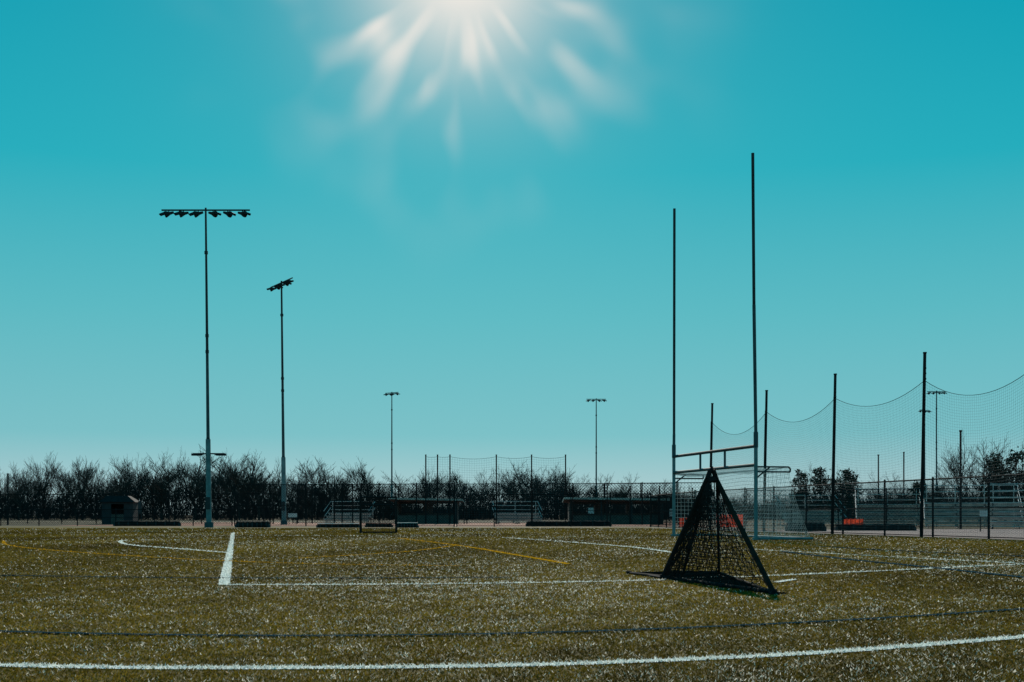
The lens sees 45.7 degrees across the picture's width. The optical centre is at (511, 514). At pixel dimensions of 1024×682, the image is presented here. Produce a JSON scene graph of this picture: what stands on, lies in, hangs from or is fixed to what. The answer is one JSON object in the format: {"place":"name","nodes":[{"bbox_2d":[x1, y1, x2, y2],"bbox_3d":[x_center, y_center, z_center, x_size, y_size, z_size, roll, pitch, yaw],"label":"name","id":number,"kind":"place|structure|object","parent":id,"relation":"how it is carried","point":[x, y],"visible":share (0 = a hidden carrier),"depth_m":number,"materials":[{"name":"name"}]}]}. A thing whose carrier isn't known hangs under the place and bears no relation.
{"place":"outdoors","nodes":[
{"label":"outdoors","id":0,"kind":"place"},
{"bbox_2d":[63,522,705,526],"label":"clay infield","id":1,"kind":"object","parent":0,"point":[230,523],"visible":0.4,"depth_m":104.79,"materials":[{"name":"brown soil"}]},
{"bbox_2d":[138,501,141,521],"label":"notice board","id":2,"kind":"object","parent":1,"relation":"on","point":[139,506],"visible":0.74,"depth_m":107.98,"materials":[{"name":"metal"}]},
{"bbox_2d":[168,486,169,521],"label":"fence mast","id":3,"kind":"object","parent":1,"relation":"on","point":[169,504],"visible":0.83,"depth_m":111.96,"materials":[{"name":"grey metal"}]},
{"bbox_2d":[263,481,264,520],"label":"fence mast","id":4,"kind":"object","parent":1,"relation":"on","point":[263,502],"visible":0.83,"depth_m":114.95,"materials":[{"name":"grey metal"}]},
{"bbox_2d":[267,277,293,524],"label":"stadium light pole","id":5,"kind":"object","parent":1,"relation":"on","point":[287,282],"visible":0.98,"depth_m":104.59,"materials":[{"name":"metal"}]},
{"bbox_2d":[288,513,296,523],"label":"notice board","id":6,"kind":"object","parent":1,"relation":"on","point":[291,514],"visible":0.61,"depth_m":107.98,"materials":[{"name":"metal"}]},
{"bbox_2d":[311,485,312,522],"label":"fence mast","id":7,"kind":"object","parent":1,"relation":"on","point":[312,506],"visible":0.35,"depth_m":117.96,"materials":[{"name":"black metal"}]},
{"bbox_2d":[333,483,334,522],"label":"fence mast","id":8,"kind":"object","parent":1,"relation":"on","point":[334,503],"visible":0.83,"depth_m":115.94,"materials":[{"name":"grey metal"}]},
{"bbox_2d":[234,482,454,525],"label":"chain link fence","id":9,"kind":"object","parent":1,"relation":"on","point":[306,502],"visible":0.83,"depth_m":90.23,"materials":[{"name":"grey metal"}]},
{"bbox_2d":[324,501,374,523],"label":"bleachers","id":10,"kind":"object","parent":1,"relation":"on","point":[348,517],"visible":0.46,"depth_m":117.17,"materials":[{"name":"metal"}]},
{"bbox_2d":[425,454,425,522],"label":"net pole","id":11,"kind":"object","parent":1,"relation":"on","point":[425,485],"visible":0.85,"depth_m":111.94,"materials":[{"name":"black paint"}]},
{"bbox_2d":[426,457,563,522],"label":"backstop netting","id":12,"kind":"object","parent":11,"relation":"attached to","point":[516,500],"visible":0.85,"depth_m":112.00,"materials":[{"name":"black fabric"}]},
{"bbox_2d":[389,498,463,523],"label":"dugout","id":13,"kind":"object","parent":1,"relation":"on","point":[410,501],"visible":0.52,"depth_m":113.89,"materials":[{"name":"metal"}]},
{"bbox_2d":[437,454,437,523],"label":"net pole","id":14,"kind":"object","parent":1,"relation":"on","point":[437,486],"visible":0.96,"depth_m":111.94,"materials":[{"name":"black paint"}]},
{"bbox_2d":[449,454,450,523],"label":"net pole","id":15,"kind":"object","parent":1,"relation":"on","point":[449,486],"visible":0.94,"depth_m":111.95,"materials":[{"name":"grey metal"}]},
{"bbox_2d":[466,490,467,522],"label":"fence mast","id":16,"kind":"object","parent":1,"relation":"on","point":[467,507],"visible":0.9,"depth_m":117.97,"materials":[{"name":"black metal"}]},
{"bbox_2d":[292,483,676,522],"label":"chain link fence","id":17,"kind":"object","parent":1,"relation":"on","point":[525,503],"visible":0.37,"depth_m":119.66,"materials":[{"name":"grey metal"}]},
{"bbox_2d":[496,454,496,522],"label":"net pole","id":18,"kind":"object","parent":1,"relation":"on","point":[496,486],"visible":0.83,"depth_m":111.94,"materials":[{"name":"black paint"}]},
{"bbox_2d":[492,501,541,523],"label":"bleachers","id":19,"kind":"object","parent":1,"relation":"on","point":[535,514],"visible":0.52,"depth_m":117.16,"materials":[{"name":"metal"}]},
{"bbox_2d":[531,454,531,520],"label":"net pole","id":20,"kind":"object","parent":1,"relation":"on","point":[531,484],"visible":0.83,"depth_m":111.94,"materials":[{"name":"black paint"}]},
{"bbox_2d":[565,454,565,520],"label":"net pole","id":21,"kind":"object","parent":1,"relation":"on","point":[565,483],"visible":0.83,"depth_m":111.94,"materials":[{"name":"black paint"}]},
{"bbox_2d":[526,521,611,525],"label":"rolled field cover","id":22,"kind":"object","parent":1,"relation":"on","point":[567,523],"visible":0.56,"depth_m":87.84,"materials":[{"name":"rubber"}]},
{"bbox_2d":[562,497,667,523],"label":"dugout","id":23,"kind":"object","parent":1,"relation":"on","point":[597,507],"visible":0.45,"depth_m":107.89,"materials":[{"name":"metal"}]},
{"bbox_2d":[629,486,630,523],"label":"fence mast","id":24,"kind":"object","parent":1,"relation":"on","point":[630,507],"visible":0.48,"depth_m":104.95,"materials":[{"name":"grey metal"}]},
{"bbox_2d":[572,482,714,524],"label":"chain link fence","id":25,"kind":"object","parent":1,"relation":"on","point":[607,483],"visible":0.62,"depth_m":98.35,"materials":[{"name":"black metal"}]},
{"bbox_2d":[0,526,1023,681],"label":"turf field","id":26,"kind":"structure","parent":0,"point":[485,639],"depth_m":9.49,"materials":[{"name":"green plant"}]},
{"bbox_2d":[159,208,250,527],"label":"stadium light pole","id":27,"kind":"object","parent":26,"relation":"on","point":[208,523],"visible":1,"depth_m":79.71,"materials":[{"name":"metal"}]},
{"bbox_2d":[15,575,433,577],"bbox_3d":[-3.452,0.802,15.763,6.837,0.001,0.514,0,0,4],"label":"blue field line","id":28,"kind":"object","parent":26,"relation":"on","point":[234,577],"visible":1,"depth_m":15.61,"materials":[{"name":"blue paint"}]},
{"bbox_2d":[2,541,447,565],"bbox_3d":[-9.298,0.806,28.008,2.326,0.001,24.161,0,0,-39],"label":"orange field line","id":29,"kind":"object","parent":26,"relation":"on","point":[196,559],"visible":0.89,"depth_m":22.52,"materials":[{"name":"orange paint"}]},
{"bbox_2d":[219,548,230,584],"bbox_3d":[-7.927,0.810,34.297,0.130,0.001,41.375,0,0,-13],"label":"white field line","id":30,"kind":"object","parent":26,"relation":"on","point":[226,572],"visible":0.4,"depth_m":16.84,"materials":[{"name":"white paint"}]},
{"bbox_2d":[235,521,270,526],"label":"rolled field cover","id":31,"kind":"object","parent":26,"relation":"on","point":[252,524],"visible":1,"depth_m":79.83,"materials":[{"name":"rubber"}]},
{"bbox_2d":[316,523,358,527],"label":"rolled field cover","id":32,"kind":"object","parent":26,"relation":"on","point":[337,525],"visible":0.96,"depth_m":78.89,"materials":[{"name":"rubber"}]},
{"bbox_2d":[359,496,396,532],"bbox_3d":[-6.030,-0.005,54.918,1.668,1.660,0.962,0,0,-3],"label":"practice goal","id":33,"kind":"object","parent":26,"relation":"on","point":[373,504],"visible":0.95,"depth_m":54.50,"materials":[{"name":"black paint"}]},
{"bbox_2d":[365,523,392,526],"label":"rolled field cover","id":34,"kind":"object","parent":26,"relation":"on","point":[379,525],"visible":0.59,"depth_m":81.88,"materials":[{"name":"rubber"}]},
{"bbox_2d":[308,545,454,557],"bbox_3d":[-2.446,0.804,27.537,0.637,0.001,10.015,0,0,14],"label":"orange field line","id":35,"kind":"object","parent":26,"relation":"on","point":[392,552],"visible":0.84,"depth_m":26.79,"materials":[{"name":"orange paint"}]},
{"bbox_2d":[397,523,418,527],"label":"rolled field cover","id":36,"kind":"object","parent":26,"relation":"on","point":[407,525],"visible":0.98,"depth_m":78.88,"materials":[{"name":"rubber"}]},
{"bbox_2d":[400,538,569,563],"bbox_3d":[-1.363,0.805,31.252,0.438,0.001,22.832,0,0,-12],"label":"orange field line","id":37,"kind":"object","parent":26,"relation":"on","point":[500,552],"visible":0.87,"depth_m":26.10,"materials":[{"name":"orange paint"}]},
{"bbox_2d":[0,636,1022,668],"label":"white field line","id":38,"kind":"object","parent":26,"relation":"on","point":[320,667],"visible":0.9,"depth_m":6.55,"materials":[{"name":"white paint"}]},
{"bbox_2d":[0,608,1023,635],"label":"blue field line","id":39,"kind":"object","parent":26,"relation":"on","point":[513,632],"visible":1,"depth_m":8.38,"materials":[{"name":"blue paint"}]},
{"bbox_2d":[259,564,1019,584],"bbox_3d":[6.118,0.811,18.634,20.946,0.001,1.756,0,0,-30],"label":"white field line","id":40,"kind":"object","parent":26,"relation":"on","point":[549,582],"visible":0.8,"depth_m":14.61,"materials":[{"name":"white paint"}]},
{"bbox_2d":[626,466,786,594],"bbox_3d":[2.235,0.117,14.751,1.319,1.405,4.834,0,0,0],"label":"lacrosse goal","id":41,"kind":"object","parent":26,"relation":"on","point":[698,508],"visible":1,"depth_m":14.59,"materials":[{"name":"black fabric"}]},
{"bbox_2d":[671,153,813,539],"bbox_3d":[7.940,-5.430,42.970,2.183,12.500,7.515,0,0,-13],"label":"combination goalpost","id":42,"kind":"object","parent":26,"relation":"on","point":[756,467],"visible":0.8,"depth_m":40.65,"materials":[{"name":"metal"}]},
{"bbox_2d":[781,551,1023,576],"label":"blue field line","id":43,"kind":"object","parent":26,"relation":"on","point":[910,565],"visible":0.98,"depth_m":19.30,"materials":[{"name":"blue paint"}]},
{"bbox_2d":[817,546,1017,555],"bbox_3d":[8.793,0.801,27.438,0.409,0.001,7.645,0,0,-17],"label":"blue field line","id":44,"kind":"object","parent":26,"relation":"on","point":[916,551],"visible":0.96,"depth_m":26.68,"materials":[{"name":"blue paint"}]},
{"bbox_2d":[0,0,1023,514],"label":"sky","id":45,"kind":"structure","parent":0,"point":[467,205],"materials":[{"name":"blue"}]},
{"bbox_2d":[1,515,1023,540],"bbox_3d":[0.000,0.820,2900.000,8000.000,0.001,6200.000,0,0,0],"label":"ground","id":46,"kind":"structure","parent":0,"point":[45,523],"depth_m":117.75,"materials":[{"name":"brown soil"}]},
{"bbox_2d":[7,473,8,524],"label":"fence mast","id":47,"kind":"object","parent":46,"relation":"on","point":[7,498],"visible":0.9,"depth_m":99.95,"materials":[{"name":"grey metal"}]},
{"bbox_2d":[0,508,232,525],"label":"chain link fence","id":48,"kind":"object","parent":46,"relation":"on","point":[115,517],"visible":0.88,"depth_m":92.51,"materials":[{"name":"black metal"}]},
{"bbox_2d":[99,496,137,523],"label":"equipment shed","id":49,"kind":"structure","parent":46,"relation":"on","point":[120,502],"depth_m":108.84,"materials":[{"name":"black paint"}]},
{"bbox_2d":[0,492,273,523],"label":"chain link fence","id":50,"kind":"object","parent":46,"relation":"on","point":[27,497],"visible":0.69,"depth_m":113.91,"materials":[{"name":"grey metal"}]},
{"bbox_2d":[113,521,180,525],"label":"rolled field cover","id":51,"kind":"object","parent":46,"relation":"on","point":[147,523],"visible":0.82,"depth_m":89.85,"materials":[{"name":"rubber"}]},
{"bbox_2d":[384,392,398,519],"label":"stadium light pole","id":52,"kind":"object","parent":46,"relation":"on","point":[391,394],"visible":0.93,"depth_m":198.91,"materials":[{"name":"metal"}]},
{"bbox_2d":[0,480,1023,519],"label":"thicket","id":53,"kind":"object","parent":46,"relation":"on","point":[222,505],"visible":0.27,"depth_m":195.58,"materials":[{"name":"plant"}]},
{"bbox_2d":[0,445,1023,520],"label":"distant tree row","id":54,"kind":"object","parent":46,"relation":"on","point":[221,482],"visible":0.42,"depth_m":200.60,"materials":[{"name":"brown plant"}]},
{"bbox_2d":[456,492,650,526],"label":"chain link fence","id":55,"kind":"object","parent":46,"relation":"on","point":[494,510],"visible":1,"depth_m":86.23,"materials":[{"name":"black metal"}]},
{"bbox_2d":[586,398,606,488],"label":"stadium light pole","id":56,"kind":"object","parent":46,"relation":"on","point":[593,400],"visible":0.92,"depth_m":209.91,"materials":[{"name":"metal"}]},
{"bbox_2d":[650,490,694,527],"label":"chain link fence","id":57,"kind":"object","parent":46,"relation":"on","point":[657,501],"visible":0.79,"depth_m":77.54,"materials":[{"name":"grey metal"}]},
{"bbox_2d":[708,403,713,525],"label":"net pole","id":58,"kind":"object","parent":46,"relation":"on","point":[711,436],"visible":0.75,"depth_m":66.05,"materials":[{"name":"black metal"}]},
{"bbox_2d":[715,512,743,528],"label":"orange safety fence","id":59,"kind":"object","parent":46,"relation":"on","point":[741,518],"visible":0.3,"depth_m":73.97,"materials":[{"name":"plastic"}]},
{"bbox_2d":[762,390,767,530],"bbox_3d":[12.331,-2.634,59.171,0.301,6.911,0.201,0,0,0],"label":"net pole","id":60,"kind":"object","parent":46,"relation":"on","point":[765,439],"visible":0.83,"depth_m":59.15,"materials":[{"name":"black metal"}]},
{"bbox_2d":[789,469,813,515],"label":"evergreen tree","id":61,"kind":"object","parent":46,"relation":"on","point":[801,476],"visible":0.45,"depth_m":139.90,"materials":[{"name":"green plant"}]},
{"bbox_2d":[801,462,814,516],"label":"bare tree","id":62,"kind":"object","parent":46,"relation":"on","point":[808,481],"visible":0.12,"depth_m":149.28,"materials":[{"name":"brown plant"}]},
{"bbox_2d":[777,495,844,524],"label":"bleachers","id":63,"kind":"object","parent":46,"relation":"on","point":[808,512],"visible":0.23,"depth_m":97.26,"materials":[{"name":"metal"}]},
{"bbox_2d":[807,466,830,516],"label":"evergreen tree","id":64,"kind":"object","parent":46,"relation":"on","point":[817,479],"visible":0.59,"depth_m":141.67,"materials":[{"name":"green plant"}]},
{"bbox_2d":[810,467,839,516],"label":"bare tree","id":65,"kind":"object","parent":46,"relation":"on","point":[829,486],"visible":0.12,"depth_m":154.34,"materials":[{"name":"brown plant"}]},
{"bbox_2d":[831,373,836,533],"bbox_3d":[13.841,-2.634,52.271,0.301,6.911,0.201,0,0,0],"label":"net pole","id":66,"kind":"object","parent":46,"relation":"on","point":[833,460],"visible":0.91,"depth_m":52.24,"materials":[{"name":"black metal"}]},
{"bbox_2d":[823,477,854,516],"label":"evergreen tree","id":67,"kind":"object","parent":46,"relation":"on","point":[837,480],"visible":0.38,"depth_m":137.81,"materials":[{"name":"green plant"}]},
{"bbox_2d":[837,468,863,518],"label":"evergreen tree","id":68,"kind":"object","parent":46,"relation":"on","point":[848,478],"visible":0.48,"depth_m":139.77,"materials":[{"name":"green plant"}]},
{"bbox_2d":[844,517,863,524],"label":"orange safety fence","id":69,"kind":"object","parent":46,"relation":"on","point":[854,521],"visible":0.29,"depth_m":79.97,"materials":[{"name":"plastic"}]},
{"bbox_2d":[695,473,1023,538],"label":"chain link fence","id":70,"kind":"object","parent":46,"relation":"on","point":[902,530],"visible":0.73,"depth_m":47.89,"materials":[{"name":"black metal"}]},
{"bbox_2d":[877,454,878,523],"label":"fence mast","id":71,"kind":"object","parent":46,"relation":"on","point":[878,479],"visible":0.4,"depth_m":104.94,"materials":[{"name":"black metal"}]},
{"bbox_2d":[863,471,895,515],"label":"bare tree","id":72,"kind":"object","parent":46,"relation":"on","point":[888,496],"visible":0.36,"depth_m":149.56,"materials":[{"name":"brown plant"}]},
{"bbox_2d":[746,487,1023,526],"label":"chain link fence","id":73,"kind":"object","parent":46,"relation":"on","point":[876,502],"visible":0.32,"depth_m":83.90,"materials":[{"name":"black metal"}]},
{"bbox_2d":[855,488,919,526],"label":"bleachers","id":74,"kind":"object","parent":46,"relation":"on","point":[890,517],"visible":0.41,"depth_m":85.52,"materials":[{"name":"metal"}]},
{"bbox_2d":[884,471,910,519],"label":"bare tree","id":75,"kind":"object","parent":46,"relation":"on","point":[901,492],"visible":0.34,"depth_m":160.14,"materials":[{"name":"brown plant"}]},
{"bbox_2d":[903,452,904,523],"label":"fence mast","id":76,"kind":"object","parent":46,"relation":"on","point":[903,479],"visible":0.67,"depth_m":109.97,"materials":[{"name":"grey metal"}]},
{"bbox_2d":[920,352,926,536],"bbox_3d":[15.351,-2.634,45.370,0.301,6.911,0.201,0,0,0],"label":"net pole","id":77,"kind":"object","parent":46,"relation":"on","point":[923,448],"visible":0.97,"depth_m":45.34,"materials":[{"name":"black metal"}]},
{"bbox_2d":[712,375,1023,536],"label":"ball stop netting","id":78,"kind":"object","parent":77,"relation":"attached to","point":[777,449],"visible":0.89,"depth_m":47.88,"materials":[{"name":"black fabric"}]},
{"bbox_2d":[918,410,930,493],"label":"stadium light pole","id":79,"kind":"object","parent":46,"relation":"on","point":[929,411],"visible":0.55,"depth_m":231.92,"materials":[{"name":"metal"}]},
{"bbox_2d":[926,391,946,515],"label":"stadium light pole","id":80,"kind":"object","parent":46,"relation":"on","point":[933,392],"visible":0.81,"depth_m":196.91,"materials":[{"name":"metal"}]},
{"bbox_2d":[927,467,947,515],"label":"bare tree","id":81,"kind":"object","parent":46,"relation":"on","point":[939,491],"visible":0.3,"depth_m":149.51,"materials":[{"name":"brown plant"}]},
{"bbox_2d":[928,464,970,521],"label":"bare tree","id":82,"kind":"object","parent":46,"relation":"on","point":[953,496],"visible":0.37,"depth_m":139.84,"materials":[{"name":"brown plant"}]},
{"bbox_2d":[936,431,979,521],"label":"bare tree","id":83,"kind":"object","parent":46,"relation":"on","point":[950,468],"visible":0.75,"depth_m":119.89,"materials":[{"name":"brown plant"}]},
{"bbox_2d":[924,485,1020,528],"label":"bleachers","id":84,"kind":"object","parent":46,"relation":"on","point":[963,518],"visible":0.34,"depth_m":75.91,"materials":[{"name":"metal"}]},
{"bbox_2d":[952,437,1020,520],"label":"bare tree","id":85,"kind":"object","parent":46,"relation":"on","point":[975,483],"visible":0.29,"depth_m":125.10,"materials":[{"name":"brown plant"}]},
{"bbox_2d":[976,441,1012,515],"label":"bare tree","id":86,"kind":"object","parent":46,"relation":"on","point":[991,464],"visible":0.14,"depth_m":130.52,"materials":[{"name":"brown plant"}]},
{"bbox_2d":[969,431,1023,520],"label":"bare tree","id":87,"kind":"object","parent":46,"relation":"on","point":[1008,471],"visible":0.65,"depth_m":118.06,"materials":[{"name":"brown plant"}]},
{"bbox_2d":[978,451,1015,520],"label":"evergreen tree","id":88,"kind":"object","parent":46,"relation":"on","point":[993,462],"visible":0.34,"depth_m":119.63,"materials":[{"name":"green plant"}]},
{"bbox_2d":[997,445,1023,520],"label":"evergreen tree","id":89,"kind":"object","parent":46,"relation":"on","point":[1017,454],"visible":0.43,"depth_m":121.66,"materials":[{"name":"green plant"}]},
{"bbox_2d":[1017,442,1023,520],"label":"bare tree","id":90,"kind":"object","parent":46,"relation":"on","point":[1022,463],"visible":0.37,"depth_m":122.24,"materials":[{"name":"brown plant"}]},
{"bbox_2d":[746,529,1023,538],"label":"clay track","id":91,"kind":"structure","parent":0,"point":[1002,534],"depth_m":56.77,"materials":[{"name":"soil"}]},
{"bbox_2d":[785,522,826,530],"bbox_3d":[14.983,0.599,62.000,2.020,0.459,0.480,0,0,0],"label":"rolled field cover","id":92,"kind":"object","parent":91,"relation":"on","point":[811,525],"visible":0.41,"depth_m":61.83,"materials":[{"name":"rubber"}]},
{"bbox_2d":[834,524,916,530],"bbox_3d":[19.131,0.638,63.996,4.249,0.377,0.392,0,0,0],"label":"rolled field cover","id":93,"kind":"object","parent":91,"relation":"on","point":[902,526],"visible":0.53,"depth_m":63.85,"materials":[{"name":"rubber"}]},
{"bbox_2d":[959,430,961,528],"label":"fence mast","id":94,"kind":"object","parent":91,"relation":"on","point":[960,512],"visible":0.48,"depth_m":69.95,"materials":[{"name":"black metal"}]},
{"bbox_2d":[980,510,987,531],"bbox_3d":[23.355,0.295,60.029,0.500,1.050,0.099,0,0,0],"label":"notice board","id":95,"kind":"object","parent":91,"relation":"on","point":[983,511],"visible":0.43,"depth_m":59.98,"materials":[{"name":"metal"}]},
{"bbox_2d":[990,483,1023,528],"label":"bleachers","id":96,"kind":"object","parent":91,"relation":"on","point":[1003,510],"visible":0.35,"depth_m":71.56,"materials":[{"name":"metal"}]},
{"bbox_2d":[905,481,931,512],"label":"evergreen tree","id":97,"kind":"object","parent":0,"point":[913,490],"visible":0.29,"depth_m":149.65,"materials":[{"name":"green plant"}]}
]}

